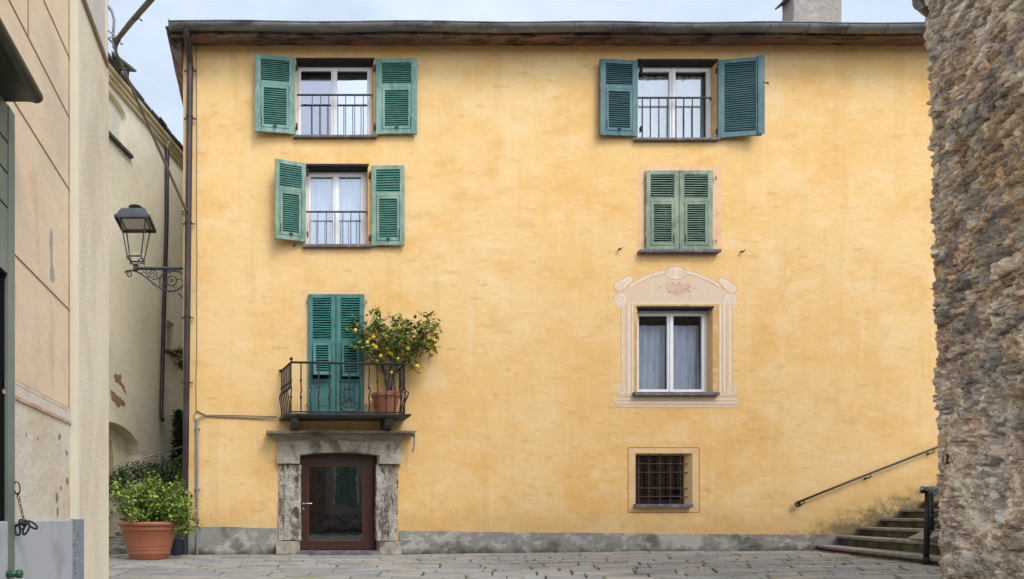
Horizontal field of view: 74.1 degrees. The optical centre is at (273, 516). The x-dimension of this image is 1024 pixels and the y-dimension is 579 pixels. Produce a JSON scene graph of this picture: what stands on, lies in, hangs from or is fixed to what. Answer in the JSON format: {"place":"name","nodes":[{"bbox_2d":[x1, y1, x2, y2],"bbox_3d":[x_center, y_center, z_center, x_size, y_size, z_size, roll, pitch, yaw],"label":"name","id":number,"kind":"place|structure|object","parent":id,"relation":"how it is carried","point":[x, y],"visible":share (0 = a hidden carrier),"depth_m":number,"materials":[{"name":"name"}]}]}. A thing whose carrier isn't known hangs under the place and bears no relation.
{"place":"outdoors","nodes":[
{"label":"outdoors","id":0,"kind":"place"},
{"bbox_2d":[165,349,177,357],"bbox_3d":[-2.998,-4.745,18.122,0.200,0.080,0.638,0,0,19],"label":"window","id":1,"kind":"structure","parent":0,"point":[167,351],"depth_m":17.98,"materials":[{"name":"grey"}]},
{"bbox_2d":[108,0,924,144],"label":"sky","id":2,"kind":"structure","parent":0,"point":[145,47],"materials":[{"name":"white"}]},
{"bbox_2d":[109,550,940,578],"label":"stone paving","id":3,"kind":"structure","parent":0,"point":[296,566],"depth_m":9.50,"materials":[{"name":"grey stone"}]},
{"bbox_2d":[109,470,202,559],"bbox_3d":[-2.183,-0.048,11.505,1.785,1.680,1.430,0,0,-25],"label":"potted shrub","id":4,"kind":"object","parent":3,"relation":"on","point":[148,532],"visible":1,"depth_m":11.28,"materials":[{"name":"green plant"}]},
{"bbox_2d":[170,538,182,555],"bbox_3d":[-1.967,0.612,12.600,0.280,0.360,0.280,0,0,0],"label":"plastic tub","id":5,"kind":"object","parent":3,"relation":"on","point":[176,549],"visible":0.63,"depth_m":12.50,"materials":[{"name":"grey plastic"}]},
{"bbox_2d":[920,485,939,564],"bbox_3d":[11.562,-0.254,10.567,5.037,1.918,0.134,0,0,-36],"label":"stair railing","id":6,"kind":"object","parent":3,"relation":"on","point":[929,526],"visible":0.6,"depth_m":9.14,"materials":[{"name":"metal"}]},
{"bbox_2d":[919,486,938,493],"bbox_3d":[9.739,-0.400,9.200,0.278,0.116,0.222,0,0,0],"label":"rope","id":7,"kind":"object","parent":6,"relation":"attached to","point":[933,489],"visible":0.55,"depth_m":9.15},
{"label":"ground","id":8,"kind":"structure","parent":0,"visible":0},
{"bbox_2d":[0,0,108,578],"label":"beige building","id":9,"kind":"structure","parent":8,"relation":"on","point":[54,266],"depth_m":4.49,"materials":[{"name":"paint"}]},
{"bbox_2d":[14,481,37,535],"bbox_3d":[-1.489,-0.047,3.720,0.166,0.332,0.033,0,0,0],"label":"chain","id":10,"kind":"object","parent":9,"relation":"hanging from","point":[23,523],"depth_m":3.72,"materials":[{"name":"metal"}]},
{"bbox_2d":[108,0,186,214],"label":"overhead cable","id":11,"kind":"object","parent":9,"relation":"attached to","point":[134,18],"visible":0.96,"depth_m":5.91,"materials":[{"name":"metal"}]},
{"bbox_2d":[109,483,180,536],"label":"wall","id":12,"kind":"structure","parent":8,"relation":"on","point":[114,519],"depth_m":15.01,"materials":[{"name":"grey paint"}]},
{"bbox_2d":[109,454,181,516],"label":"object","id":13,"kind":"object","parent":12,"relation":"on","point":[124,481],"visible":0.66,"depth_m":14.94,"materials":[{"name":"green plant"}]},
{"bbox_2d":[109,527,180,554],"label":"alley steps","id":14,"kind":"structure","parent":8,"relation":"on","point":[117,544],"depth_m":13.68,"materials":[{"name":"stone"}]},
{"bbox_2d":[108,51,182,491],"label":"cream house","id":15,"kind":"structure","parent":8,"relation":"on","point":[145,372],"depth_m":16.62,"materials":[{"name":"yellow paint"}]},
{"bbox_2d":[141,446,182,470],"bbox_3d":[-2.763,-1.500,15.890,0.058,0.815,1.548,0,0,38],"label":"alley handrail","id":16,"kind":"object","parent":15,"relation":"attached to","point":[159,453],"visible":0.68,"depth_m":15.70,"materials":[{"name":"grey metal"}]},
{"bbox_2d":[171,345,182,369],"bbox_3d":[-2.698,-4.586,18.187,0.498,0.756,0.605,0,0,13],"label":"trailing plant","id":17,"kind":"object","parent":15,"relation":"hanging from","point":[180,362],"visible":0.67,"depth_m":18.08,"materials":[{"name":"green plant"}]},
{"bbox_2d":[168,407,182,481],"bbox_3d":[-2.633,-1.487,17.520,0.738,3.299,1.620,0,0,-15],"label":"cypress shrub","id":18,"kind":"object","parent":8,"relation":"on","point":[177,432],"visible":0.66,"depth_m":17.30,"materials":[{"name":"green plant"}]},
{"bbox_2d":[165,0,940,554],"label":"yellow house","id":19,"kind":"structure","parent":8,"relation":"on","point":[669,284],"depth_m":13.00,"materials":[{"name":"paint"}]},
{"bbox_2d":[114,204,182,298],"bbox_3d":[-2.586,-5.619,13.280,1.451,2.041,0.748,0,0,0],"label":"wall lamp","id":20,"kind":"object","parent":19,"relation":"attached to","point":[133,218],"visible":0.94,"depth_m":13.25,"materials":[{"name":"grey metal"}]},
{"bbox_2d":[293,58,376,138],"bbox_3d":[1.296,-8.740,13.130,1.741,1.699,0.447,0,0,0],"label":"window","id":21,"kind":"structure","parent":19,"relation":"in","point":[334,95],"depth_m":13.20,"materials":[{"name":"glass"}]},
{"bbox_2d":[303,164,370,248],"bbox_3d":[1.337,-6.491,13.214,1.420,1.769,0.611,0,0,0],"label":"window","id":22,"kind":"structure","parent":19,"relation":"in","point":[336,212],"depth_m":13.35,"materials":[{"name":"glass"}]},
{"bbox_2d":[301,454,372,549],"bbox_3d":[1.361,-0.310,13.165,1.540,2.024,0.130,0,0,0],"label":"door","id":23,"kind":"structure","parent":19,"relation":"in","point":[333,460],"depth_m":13.18,"materials":[{"name":"brown wood"}]},
{"bbox_2d":[345,305,442,413],"bbox_3d":[2.473,-3.160,12.677,2.008,2.220,1.304,0,0,0],"label":"potted lemon tree","id":24,"kind":"object","parent":19,"relation":"on","point":[419,343],"visible":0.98,"depth_m":12.54,"materials":[{"name":"green plant"}]},
{"bbox_2d":[633,454,692,506],"bbox_3d":[8.155,-0.755,13.169,1.238,1.134,0.521,0,0,0],"label":"window","id":25,"kind":"structure","parent":19,"relation":"in","point":[659,480],"depth_m":13.39,"materials":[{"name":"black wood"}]},
{"bbox_2d":[632,306,719,395],"bbox_3d":[8.401,-3.459,13.179,1.776,1.880,0.541,0,0,0],"label":"window","id":26,"kind":"structure","parent":19,"relation":"in","point":[667,336],"depth_m":13.29,"materials":[{"name":"glass"}]},
{"bbox_2d":[633,59,719,141],"bbox_3d":[8.424,-8.698,13.185,1.778,1.735,0.551,0,0,0],"label":"window","id":27,"kind":"structure","parent":19,"relation":"in","point":[670,106],"depth_m":13.29,"materials":[{"name":"glass"}]},
{"bbox_2d":[795,446,937,506],"bbox_3d":[12.630,-0.949,12.955,3.601,1.496,0.132,0,0,0],"label":"handrail","id":28,"kind":"object","parent":19,"relation":"attached to","point":[854,479],"visible":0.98,"depth_m":12.89,"materials":[{"name":"metal"}]},
{"bbox_2d":[815,500,940,565],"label":"stone staircase","id":29,"kind":"structure","parent":8,"relation":"on","point":[890,540],"depth_m":11.57,"materials":[{"name":"stone"}]},
{"bbox_2d":[907,531,939,542],"bbox_3d":[9.975,0.313,9.476,0.347,0.177,0.360,0,0,0],"label":"hewn stone","id":30,"kind":"object","parent":29,"relation":"on","point":[934,536],"visible":0.56,"depth_m":9.45,"materials":[{"name":"grey stone"}]},
{"bbox_2d":[912,0,1023,578],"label":"stone building","id":31,"kind":"structure","parent":8,"relation":"on","point":[975,58],"depth_m":6.27,"materials":[{"name":"stone"}]},
{"bbox_2d":[938,433,948,447],"bbox_3d":[7.647,-0.865,7.049,0.090,0.150,0.200,0,0,30],"label":"wall tile","id":32,"kind":"object","parent":31,"relation":"attached to","point":[942,441],"depth_m":7.05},
{"bbox_2d":[941,454,949,463],"bbox_3d":[7.576,-0.645,6.998,0.050,0.116,0.150,0,0,30],"label":"house number","id":33,"kind":"object","parent":31,"relation":"attached to","point":[944,458],"visible":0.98,"depth_m":6.97,"materials":[{"name":"white ceramic"}]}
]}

